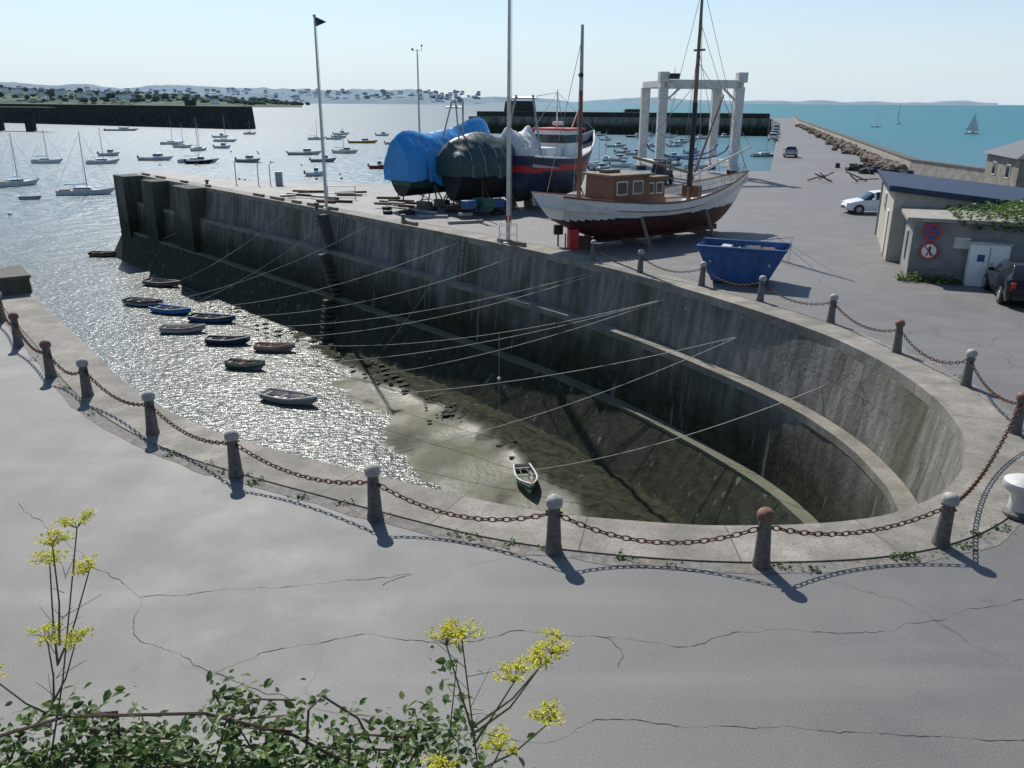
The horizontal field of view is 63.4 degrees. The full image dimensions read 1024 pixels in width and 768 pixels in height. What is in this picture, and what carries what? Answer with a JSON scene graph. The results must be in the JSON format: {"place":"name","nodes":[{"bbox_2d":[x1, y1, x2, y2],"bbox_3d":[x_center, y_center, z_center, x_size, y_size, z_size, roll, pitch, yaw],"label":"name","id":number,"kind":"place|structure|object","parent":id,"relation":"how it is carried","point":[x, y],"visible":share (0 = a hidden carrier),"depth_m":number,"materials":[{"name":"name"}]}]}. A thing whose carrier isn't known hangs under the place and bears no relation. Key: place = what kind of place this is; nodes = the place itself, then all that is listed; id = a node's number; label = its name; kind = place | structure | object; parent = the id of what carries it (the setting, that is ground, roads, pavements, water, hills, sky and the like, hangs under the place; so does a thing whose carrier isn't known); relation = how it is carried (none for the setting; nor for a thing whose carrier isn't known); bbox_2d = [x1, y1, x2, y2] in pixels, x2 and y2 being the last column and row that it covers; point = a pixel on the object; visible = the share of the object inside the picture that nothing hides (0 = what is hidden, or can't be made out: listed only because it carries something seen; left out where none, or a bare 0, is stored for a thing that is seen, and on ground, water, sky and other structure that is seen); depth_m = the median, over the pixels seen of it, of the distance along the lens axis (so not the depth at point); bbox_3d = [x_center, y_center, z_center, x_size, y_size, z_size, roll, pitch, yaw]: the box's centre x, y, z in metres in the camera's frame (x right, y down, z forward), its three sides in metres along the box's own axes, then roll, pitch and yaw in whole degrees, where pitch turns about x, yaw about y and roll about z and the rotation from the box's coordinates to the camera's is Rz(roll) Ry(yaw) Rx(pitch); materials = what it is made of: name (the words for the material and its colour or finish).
{"place":"outdoors","nodes":[
{"label":"outdoors","id":0,"kind":"place"},
{"bbox_2d":[0,266,31,295],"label":"quay end block","id":1,"kind":"structure","parent":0,"point":[14,280],"depth_m":30.98,"materials":[{"name":"concrete"}]},
{"bbox_2d":[0,88,301,107],"bbox_3d":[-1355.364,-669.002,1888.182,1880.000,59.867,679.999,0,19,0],"label":"headland","id":2,"kind":"structure","parent":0,"point":[7,98],"depth_m":1682.95,"materials":[{"name":"plant"}]},
{"bbox_2d":[1,86,463,103],"bbox_3d":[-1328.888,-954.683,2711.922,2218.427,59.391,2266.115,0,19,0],"label":"distant village","id":3,"kind":"object","parent":2,"relation":"on","point":[18,91],"visible":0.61,"depth_m":1793.28,"materials":[{"name":"plant"}]},
{"bbox_2d":[0,85,480,104],"bbox_3d":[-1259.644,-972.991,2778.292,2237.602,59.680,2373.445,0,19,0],"label":"distant tree mass","id":4,"kind":"object","parent":2,"relation":"on","point":[50,92],"visible":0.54,"depth_m":1773.66,"materials":[{"name":"green plant"}]},
{"bbox_2d":[0,82,491,104],"bbox_3d":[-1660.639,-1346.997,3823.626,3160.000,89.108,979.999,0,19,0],"label":"coast hills","id":5,"kind":"structure","parent":0,"point":[283,94],"depth_m":3666.54,"materials":[{"name":"plant"}]},
{"bbox_2d":[249,313,691,524],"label":"mud","id":6,"kind":"structure","parent":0,"point":[479,465],"depth_m":36.40,"materials":[{"name":"soil"}]},
{"bbox_2d":[173,285,659,513],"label":"seaweed clumps","id":7,"kind":"object","parent":6,"relation":"on","point":[373,361],"visible":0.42,"depth_m":45.70,"materials":[{"name":"plant"}]},
{"bbox_2d":[513,463,537,492],"bbox_3d":[0.584,3.805,33.252,0.892,0.669,2.226,-3,19,-9],"label":"rowing dinghy","id":8,"kind":"object","parent":6,"relation":"on","point":[526,475],"visible":1,"depth_m":33.55,"materials":[{"name":"white paint"}]},
{"bbox_2d":[0,116,1023,767],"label":"asphalt quay","id":9,"kind":"structure","parent":0,"point":[784,672],"depth_m":12.07,"materials":[{"name":"asphalt"}]},
{"bbox_2d":[8,312,23,346],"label":"iron bollard","id":10,"kind":"object","parent":9,"relation":"on","point":[13,317],"visible":0.98,"depth_m":24.46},
{"bbox_2d":[280,190,505,223],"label":"boatyard timber pile","id":11,"kind":"object","parent":9,"relation":"on","point":[402,203],"visible":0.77,"depth_m":56.55,"materials":[{"name":"wood"}]},
{"bbox_2d":[411,45,422,195],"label":"weather mast","id":12,"kind":"object","parent":9,"relation":"on","point":[418,90],"visible":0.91,"depth_m":62.17,"materials":[{"name":"metal"}]},
{"bbox_2d":[383,118,490,210],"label":"tarpaulin covered boat","id":13,"kind":"object","parent":9,"relation":"on","point":[409,168],"visible":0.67,"depth_m":54.94,"materials":[{"name":"blue fabric"}]},
{"bbox_2d":[461,197,503,212],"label":"fish crate stack","id":14,"kind":"object","parent":9,"relation":"on","point":[479,204],"visible":1,"depth_m":52.39,"materials":[{"name":"green paint"}]},
{"bbox_2d":[436,98,540,213],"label":"tarpaulin covered boat","id":15,"kind":"object","parent":9,"relation":"on","point":[470,165],"visible":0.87,"depth_m":54.23,"materials":[{"name":"black fabric"}]},
{"bbox_2d":[3,221,1023,573],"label":"rubble edging","id":16,"kind":"object","parent":9,"relation":"on","point":[995,537],"visible":0.84,"depth_m":14.31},
{"bbox_2d":[39,340,56,378],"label":"iron bollard","id":17,"kind":"object","parent":16,"relation":"on","point":[49,366],"visible":0.99,"depth_m":21.70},
{"bbox_2d":[224,429,243,478],"bbox_3d":[-5.410,1.345,16.095,0.300,0.988,0.300,-14,25,-34],"label":"iron bollard","id":18,"kind":"object","parent":16,"relation":"on","point":[235,469],"visible":1,"depth_m":16.02,"materials":[{"name":"metal"}]},
{"bbox_2d":[235,443,366,485],"bbox_3d":[-3.911,1.562,15.282,3.512,0.394,0.110,11,21,28],"label":"bollard chain","id":19,"kind":"object","parent":18,"relation":"attached to","point":[310,477],"visible":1,"depth_m":15.31,"materials":[{"name":"metal"}]},
{"bbox_2d":[365,463,383,521],"bbox_3d":[-2.420,1.882,14.504,0.300,1.039,0.300,-1,17,-2],"label":"iron bollard","id":20,"kind":"object","parent":16,"relation":"on","point":[374,504],"visible":1,"depth_m":14.43,"materials":[{"name":"metal"}]},
{"bbox_2d":[544,494,562,555],"bbox_3d":[0.682,2.267,13.466,0.300,1.020,0.300,4,18,13],"label":"iron bollard","id":21,"kind":"object","parent":16,"relation":"on","point":[553,544],"visible":1,"depth_m":13.39,"materials":[{"name":"metal"}]},
{"bbox_2d":[375,483,547,522],"bbox_3d":[-0.865,2.072,13.970,3.344,0.466,0.110,7,20,18],"label":"bollard chain","id":22,"kind":"object","parent":21,"relation":"attached to","point":[472,517],"visible":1,"depth_m":14.01,"materials":[{"name":"metal"}]},
{"bbox_2d":[752,507,774,570],"bbox_3d":[3.972,2.418,13.072,0.300,1.033,0.300,-9,21,-23],"label":"iron bollard","id":23,"kind":"object","parent":16,"relation":"on","point":[762,550],"visible":1,"depth_m":13.00,"materials":[{"name":"metal"}]},
{"bbox_2d":[559,514,758,545],"bbox_3d":[2.333,2.365,13.269,3.379,0.493,0.110,3,19,7],"label":"bollard chain","id":24,"kind":"object","parent":23,"relation":"attached to","point":[653,541],"visible":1,"depth_m":13.31,"materials":[{"name":"metal"}]},
{"bbox_2d":[772,506,943,536],"bbox_3d":[5.584,2.275,13.389,3.336,0.394,0.110,-4,19,-12],"label":"bollard chain","id":25,"kind":"object","parent":23,"relation":"attached to","point":[849,532],"visible":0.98,"depth_m":13.43,"materials":[{"name":"metal"}]},
{"bbox_2d":[826,294,838,323],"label":"iron bollard","id":26,"kind":"object","parent":16,"relation":"on","point":[832,309],"visible":1,"depth_m":27.66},
{"bbox_2d":[959,349,977,387],"bbox_3d":[11.916,-0.426,21.607,0.300,1.009,0.300,1,17,-4],"label":"iron bollard","id":27,"kind":"object","parent":16,"relation":"on","point":[967,374],"visible":1,"depth_m":21.54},
{"bbox_2d":[901,331,964,364],"bbox_3d":[11.657,-0.904,23.015,0.110,0.505,3.090,-3,19,-9],"label":"bollard chain","id":28,"kind":"object","parent":27,"relation":"attached to","point":[924,355],"visible":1,"depth_m":23.07,"materials":[{"name":"metal"}]},
{"bbox_2d":[969,361,1016,404],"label":"bollard chain","id":29,"kind":"object","parent":27,"relation":"attached to","point":[1003,399],"visible":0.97,"depth_m":20.14,"materials":[{"name":"metal"}]},
{"bbox_2d":[19,504,1019,742],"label":"asphalt cracks","id":30,"kind":"object","parent":9,"relation":"on","point":[530,631],"visible":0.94,"depth_m":11.29,"materials":[{"name":"asphalt"}]},
{"bbox_2d":[504,101,535,111],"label":"stone battery","id":31,"kind":"object","parent":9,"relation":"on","point":[523,105],"visible":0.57,"depth_m":404.46,"materials":[{"name":"stone"}]},
{"bbox_2d":[29,278,1012,570],"bbox_3d":[-0.915,0.506,22.678,23.672,1.872,24.218,-9,21,-26],"label":"grass tuft","id":32,"kind":"object","parent":9,"relation":"on","point":[893,556],"visible":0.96,"depth_m":14.00,"materials":[{"name":"green plant"}]},
{"bbox_2d":[495,90,594,206],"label":"fishing trawler","id":33,"kind":"object","parent":9,"relation":"on","point":[531,173],"visible":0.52,"depth_m":57.29,"materials":[{"name":"blue paint"}]},
{"bbox_2d":[565,229,588,249],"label":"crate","id":34,"kind":"object","parent":9,"relation":"on","point":[576,240],"visible":0.95,"depth_m":41.36,"materials":[{"name":"red paint"}]},
{"bbox_2d":[477,111,769,118],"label":"breakwater parapet","id":35,"kind":"structure","parent":9,"relation":"on","point":[613,114],"depth_m":400.26,"materials":[{"name":"concrete"}]},
{"bbox_2d":[530,0,752,250],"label":"white wooden trawler","id":36,"kind":"object","parent":9,"relation":"on","point":[617,205],"visible":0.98,"depth_m":42.42,"materials":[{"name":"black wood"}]},
{"bbox_2d":[651,157,674,184],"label":"forklift","id":37,"kind":"object","parent":9,"relation":"on","point":[660,170],"visible":0.62,"depth_m":73.98,"materials":[{"name":"grey metal"}]},
{"bbox_2d":[636,71,748,174],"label":"boat travel lift","id":38,"kind":"object","parent":9,"relation":"on","point":[664,83],"visible":0.84,"depth_m":79.66,"materials":[{"name":"white paint"}]},
{"bbox_2d":[695,237,791,285],"bbox_3d":[9.473,-4.996,34.097,3.578,1.560,2.280,8,20,21],"label":"blue skip","id":39,"kind":"object","parent":9,"relation":"on","point":[742,262],"visible":0.99,"depth_m":33.38,"materials":[{"name":"paint"}]},
{"bbox_2d":[795,123,907,171],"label":"boulder heap","id":40,"kind":"object","parent":9,"relation":"on","point":[845,147],"visible":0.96,"depth_m":120.95,"materials":[{"name":"stone"}]},
{"bbox_2d":[807,163,913,181],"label":"fishing gear heap","id":41,"kind":"object","parent":9,"relation":"on","point":[867,168],"visible":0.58,"depth_m":87.21,"materials":[{"name":"blue paint"}]},
{"bbox_2d":[841,190,880,214],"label":"parked car","id":42,"kind":"object","parent":9,"relation":"on","point":[866,201],"visible":0.47,"depth_m":55.16,"materials":[{"name":"white paint"}]},
{"bbox_2d":[793,115,984,182],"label":"sea parapet","id":43,"kind":"structure","parent":9,"relation":"on","point":[944,170],"depth_m":86.31,"materials":[{"name":"concrete"}]},
{"bbox_2d":[894,270,963,284],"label":"weeds","id":44,"kind":"object","parent":9,"relation":"on","point":[915,277],"visible":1,"depth_m":34.38,"materials":[{"name":"green plant"}]},
{"bbox_2d":[874,170,1023,281],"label":"utility hut","id":45,"kind":"object","parent":9,"relation":"on","point":[911,207],"visible":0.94,"depth_m":36.76,"materials":[{"name":"concrete"}]},
{"bbox_2d":[919,241,937,259],"bbox_3d":[17.340,-5.534,34.472,0.720,0.800,0.140,7,20,19],"label":"traffic sign","id":46,"kind":"object","parent":45,"relation":"attached to","point":[928,250],"visible":1,"depth_m":34.45,"materials":[{"name":"metal"}]},
{"bbox_2d":[922,223,941,240],"bbox_3d":[17.351,-6.259,34.244,0.720,0.800,0.101,7,20,19],"label":"traffic sign","id":47,"kind":"object","parent":45,"relation":"attached to","point":[932,232],"visible":1,"depth_m":34.20,"materials":[{"name":"metal"}]},
{"bbox_2d":[945,198,1023,233],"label":"roof ivy","id":48,"kind":"object","parent":45,"relation":"on","point":[1001,207],"visible":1,"depth_m":34.15,"materials":[{"name":"green plant"}]},
{"bbox_2d":[963,240,1013,286],"bbox_3d":[19.237,-4.857,33.579,1.500,1.760,0.700,7,20,19],"label":"door","id":49,"kind":"structure","parent":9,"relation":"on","point":[982,256],"depth_m":33.30,"materials":[{"name":"white paint"}]},
{"bbox_2d":[982,259,1023,303],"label":"parked car","id":50,"kind":"object","parent":9,"relation":"on","point":[1003,279],"visible":1,"depth_m":30.46,"materials":[{"name":"black paint"}]},
{"bbox_3d":[-0.039,5.655,-2.640,80.000,5.000,15.350,0,19,0],"label":"embankment","id":51,"kind":"object","parent":9,"relation":"on","visible":0},
{"bbox_2d":[0,507,101,755],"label":"wild fennel","id":52,"kind":"object","parent":51,"relation":"on","point":[70,636],"visible":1,"depth_m":3.76,"materials":[{"name":"plant"}]},
{"bbox_2d":[0,669,467,767],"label":"bramble bush","id":53,"kind":"object","parent":51,"relation":"on","point":[128,753],"visible":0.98,"depth_m":3.85,"materials":[{"name":"green plant"}]},
{"bbox_2d":[408,644,535,767],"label":"climbing weed","id":54,"kind":"object","parent":51,"relation":"on","point":[448,751],"visible":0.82,"depth_m":3.57,"materials":[{"name":"green plant"}]},
{"bbox_2d":[421,616,572,767],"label":"wild fennel","id":55,"kind":"object","parent":51,"relation":"on","point":[447,629],"visible":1,"depth_m":3.29,"materials":[{"name":"plant"}]},
{"bbox_2d":[0,102,1023,490],"bbox_3d":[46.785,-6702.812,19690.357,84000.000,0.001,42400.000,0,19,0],"label":"sea","id":56,"kind":"structure","parent":0,"point":[48,240],"depth_m":112.90,"materials":[{"name":"liquid"}]},
{"bbox_2d":[0,133,39,187],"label":"moored sailboat","id":57,"kind":"object","parent":56,"relation":"on","point":[13,182],"visible":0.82,"depth_m":145.98,"materials":[{"name":"blue paint"}]},
{"bbox_2d":[30,129,62,163],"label":"moored sailboat","id":58,"kind":"object","parent":56,"relation":"on","point":[47,160],"visible":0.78,"depth_m":197.53,"materials":[{"name":"blue paint"}]},
{"bbox_2d":[55,131,114,194],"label":"moored sailboat","id":59,"kind":"object","parent":56,"relation":"on","point":[86,190],"visible":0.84,"depth_m":133.49,"materials":[{"name":"blue paint"}]},
{"bbox_2d":[87,251,116,256],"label":"rowing dinghy","id":60,"kind":"object","parent":56,"relation":"on","point":[103,253],"visible":1,"depth_m":81.79,"materials":[{"name":"black wood"}]},
{"bbox_2d":[85,128,119,163],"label":"moored sailboat","id":61,"kind":"object","parent":56,"relation":"on","point":[101,160],"visible":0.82,"depth_m":197.16,"materials":[{"name":"white paint"}]},
{"bbox_2d":[0,100,255,130],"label":"harbour breakwater","id":62,"kind":"object","parent":56,"relation":"in","point":[30,116],"visible":0.84,"depth_m":462.63,"materials":[{"name":"concrete"}]},
{"bbox_2d":[121,297,162,305],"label":"rowing dinghy","id":63,"kind":"object","parent":56,"relation":"on","point":[137,301],"visible":0.91,"depth_m":62.44,"materials":[{"name":"grey wood"}]},
{"bbox_2d":[137,153,172,160],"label":"moored motorboat","id":64,"kind":"object","parent":56,"relation":"on","point":[157,157],"visible":0.91,"depth_m":209.47,"materials":[{"name":"blue paint"}]},
{"bbox_2d":[141,278,180,286],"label":"rowing dinghy","id":65,"kind":"object","parent":56,"relation":"on","point":[161,282],"visible":0.98,"depth_m":68.94,"materials":[{"name":"wood"}]},
{"bbox_2d":[148,303,190,314],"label":"rowing dinghy","id":66,"kind":"object","parent":56,"relation":"on","point":[167,308],"visible":0.99,"depth_m":60.22,"materials":[{"name":"blue paint"}]},
{"bbox_2d":[159,324,205,332],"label":"rowing dinghy","id":67,"kind":"object","parent":56,"relation":"on","point":[178,328],"visible":1,"depth_m":55.31,"materials":[{"name":"white paint"}]},
{"bbox_2d":[187,312,235,322],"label":"rowing dinghy","id":68,"kind":"object","parent":56,"relation":"on","point":[211,317],"visible":1,"depth_m":57.95,"materials":[{"name":"blue wood"}]},
{"bbox_2d":[204,335,249,344],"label":"rowing dinghy","id":69,"kind":"object","parent":56,"relation":"on","point":[225,339],"visible":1,"depth_m":52.73,"materials":[{"name":"blue paint"}]},
{"bbox_2d":[224,358,264,369],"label":"rowing dinghy","id":70,"kind":"object","parent":56,"relation":"on","point":[243,364],"visible":1,"depth_m":47.92,"materials":[{"name":"green paint"}]},
{"bbox_2d":[253,342,294,351],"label":"rowing dinghy","id":71,"kind":"object","parent":56,"relation":"on","point":[274,346],"visible":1,"depth_m":51.33,"materials":[{"name":"white paint"}]},
{"bbox_2d":[258,387,316,404],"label":"rowing dinghy","id":72,"kind":"object","parent":56,"relation":"on","point":[282,396],"visible":1,"depth_m":42.76,"materials":[{"name":"white paint"}]},
{"bbox_2d":[964,113,978,133],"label":"sailing yacht","id":73,"kind":"object","parent":56,"relation":"on","point":[972,127],"visible":0.81,"depth_m":439.23,"materials":[{"name":"blue paint"}]},
{"bbox_2d":[0,0,1023,104],"label":"sky","id":74,"kind":"structure","parent":0,"point":[895,51],"materials":[{"name":"blue"}]},
{"bbox_2d":[113,179,961,524],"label":"basin wall","id":75,"kind":"structure","parent":0,"point":[907,437],"depth_m":36.19,"materials":[{"name":"concrete"}]},
{"bbox_2d":[113,174,205,251],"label":"quay buttress","id":76,"kind":"structure","parent":75,"relation":"attached to","point":[132,190],"depth_m":74.56,"materials":[{"name":"concrete"}]},
{"bbox_2d":[314,214,341,344],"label":"quay stairs","id":77,"kind":"structure","parent":75,"relation":"attached to","point":[328,239],"depth_m":54.30,"materials":[{"name":"concrete"}]},
{"bbox_2d":[205,274,585,326],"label":"mooring rope","id":78,"kind":"object","parent":75,"relation":"attached to","point":[419,311],"visible":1,"depth_m":44.42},
{"bbox_2d":[245,275,591,338],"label":"mooring rope","id":79,"kind":"object","parent":75,"relation":"attached to","point":[417,321],"visible":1,"depth_m":44.16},
{"bbox_2d":[278,299,663,363],"bbox_3d":[-3.783,-2.323,40.794,23.657,6.827,0.028,12,22,29],"label":"mooring rope","id":80,"kind":"object","parent":75,"relation":"attached to","point":[475,343],"visible":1,"depth_m":39.46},
{"bbox_2d":[134,232,818,523],"bbox_3d":[-12.331,-4.809,52.053,11.066,0.260,82.232,-11,22,-30],"label":"ledge coping","id":81,"kind":"object","parent":75,"relation":"on","point":[796,511],"visible":0.54,"depth_m":36.17,"materials":[{"name":"concrete"}]},
{"bbox_2d":[293,299,662,345],"bbox_3d":[-3.829,-2.983,42.575,25.916,6.726,0.026,15,24,36],"label":"mooring rope","id":82,"kind":"object","parent":75,"relation":"attached to","point":[495,333],"visible":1,"depth_m":39.89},
{"bbox_2d":[1,173,1023,562],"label":"coping edge","id":83,"kind":"object","parent":75,"relation":"attached to","point":[975,423],"visible":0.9,"depth_m":16.87,"materials":[{"name":"concrete"}]},
{"bbox_2d":[76,358,93,397],"bbox_3d":[-10.496,-0.158,20.353,0.300,1.014,0.300,9,22,21],"label":"iron bollard","id":84,"kind":"object","parent":83,"relation":"on","point":[85,381],"visible":1,"depth_m":20.28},
{"bbox_2d":[141,390,159,435],"bbox_3d":[-7.893,0.630,18.082,0.300,1.026,0.300,-4,21,-16],"label":"iron bollard","id":85,"kind":"object","parent":83,"relation":"on","point":[151,422],"visible":1,"depth_m":18.01,"materials":[{"name":"metal"}]},
{"bbox_2d":[84,371,143,406],"bbox_3d":[-9.201,0.187,19.210,3.600,0.397,0.110,17,25,40],"label":"bollard chain","id":86,"kind":"object","parent":85,"relation":"attached to","point":[118,398],"visible":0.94,"depth_m":19.32,"materials":[{"name":"metal"}]},
{"bbox_2d":[150,406,226,444],"bbox_3d":[-6.657,0.924,17.078,3.326,0.383,0.110,16,24,37],"label":"bollard chain","id":87,"kind":"object","parent":85,"relation":"attached to","point":[190,434],"visible":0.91,"depth_m":17.16,"materials":[{"name":"metal"}]},
{"bbox_2d":[313,14,327,208],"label":"flagpole","id":88,"kind":"object","parent":83,"relation":"on","point":[317,21],"visible":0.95,"depth_m":54.39,"materials":[{"name":"metal"}]},
{"bbox_2d":[142,173,525,246],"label":"timber kerb","id":89,"kind":"structure","parent":83,"relation":"on","point":[511,242],"depth_m":56.67,"materials":[{"name":"brown wood"}]},
{"bbox_2d":[499,0,516,244],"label":"signal mast","id":90,"kind":"object","parent":83,"relation":"on","point":[509,155],"visible":0.95,"depth_m":41.27,"materials":[{"name":"metal"}]},
{"bbox_2d":[698,261,706,285],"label":"iron bollard","id":91,"kind":"object","parent":83,"relation":"on","point":[703,265],"visible":1,"depth_m":33.16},
{"bbox_2d":[756,275,766,301],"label":"iron bollard","id":92,"kind":"object","parent":83,"relation":"on","point":[761,289],"visible":1,"depth_m":30.62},
{"bbox_2d":[891,319,904,353],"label":"iron bollard","id":93,"kind":"object","parent":83,"relation":"on","point":[898,338],"visible":1,"depth_m":24.37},
{"bbox_2d":[931,492,959,548],"bbox_3d":[7.193,2.241,13.732,0.300,0.984,0.300,-8,22,-25],"label":"iron bollard","id":94,"kind":"object","parent":83,"relation":"on","point":[941,537],"visible":1,"depth_m":13.66,"materials":[{"name":"metal"}]},
{"bbox_2d":[960,404,1020,500],"bbox_3d":[9.240,1.473,16.118,0.110,0.593,6.531,15,24,37],"label":"bollard chain","id":95,"kind":"object","parent":94,"relation":"attached to","point":[974,484],"visible":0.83,"depth_m":16.62,"materials":[{"name":"metal"}]},
{"bbox_2d":[1002,473,1023,520],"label":"mooring capstan","id":96,"kind":"object","parent":83,"relation":"on","point":[1013,484],"visible":1,"depth_m":14.68,"materials":[{"name":"paint"}]},
{"bbox_2d":[1008,391,1023,435],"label":"iron bollard","id":97,"kind":"object","parent":83,"relation":"on","point":[1016,428],"visible":0.91,"depth_m":18.41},
{"bbox_2d":[371,300,662,375],"bbox_3d":[-0.836,-1.966,40.116,17.929,7.025,0.026,14,23,35],"label":"mooring rope","id":98,"kind":"object","parent":75,"relation":"attached to","point":[523,343],"visible":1,"depth_m":38.98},
{"bbox_2d":[309,337,735,396],"bbox_3d":[-1.045,-0.549,36.427,21.552,6.326,0.026,11,21,28],"label":"mooring rope","id":99,"kind":"object","parent":75,"relation":"attached to","point":[534,377],"visible":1,"depth_m":35.10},
{"bbox_2d":[137,202,917,512],"bbox_3d":[-11.639,-7.482,51.231,11.834,0.260,82.932,-11,22,-29],"label":"ledge coping","id":100,"kind":"object","parent":75,"relation":"on","point":[885,478],"visible":0.68,"depth_m":31.12,"materials":[{"name":"concrete"}]},
{"bbox_2d":[385,338,734,453],"bbox_3d":[1.397,0.646,33.131,14.298,6.424,0.026,5,19,14],"label":"mooring rope","id":101,"kind":"object","parent":75,"relation":"attached to","point":[567,404],"visible":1,"depth_m":32.91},
{"bbox_2d":[535,387,820,469],"bbox_3d":[5.438,1.785,30.181,10.912,5.823,0.027,12,22,31],"label":"mooring rope","id":102,"kind":"object","parent":75,"relation":"attached to","point":[685,435],"visible":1,"depth_m":29.61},
{"bbox_2d":[462,97,997,105],"bbox_3d":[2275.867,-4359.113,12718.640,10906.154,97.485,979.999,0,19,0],"label":"distant coast","id":103,"kind":"structure","parent":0,"point":[620,100],"depth_m":12514.99},
{"bbox_2d":[983,140,1023,187],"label":"stone house","id":104,"kind":"structure","parent":0,"point":[1004,164],"depth_m":68.46,"materials":[{"name":"stone"}]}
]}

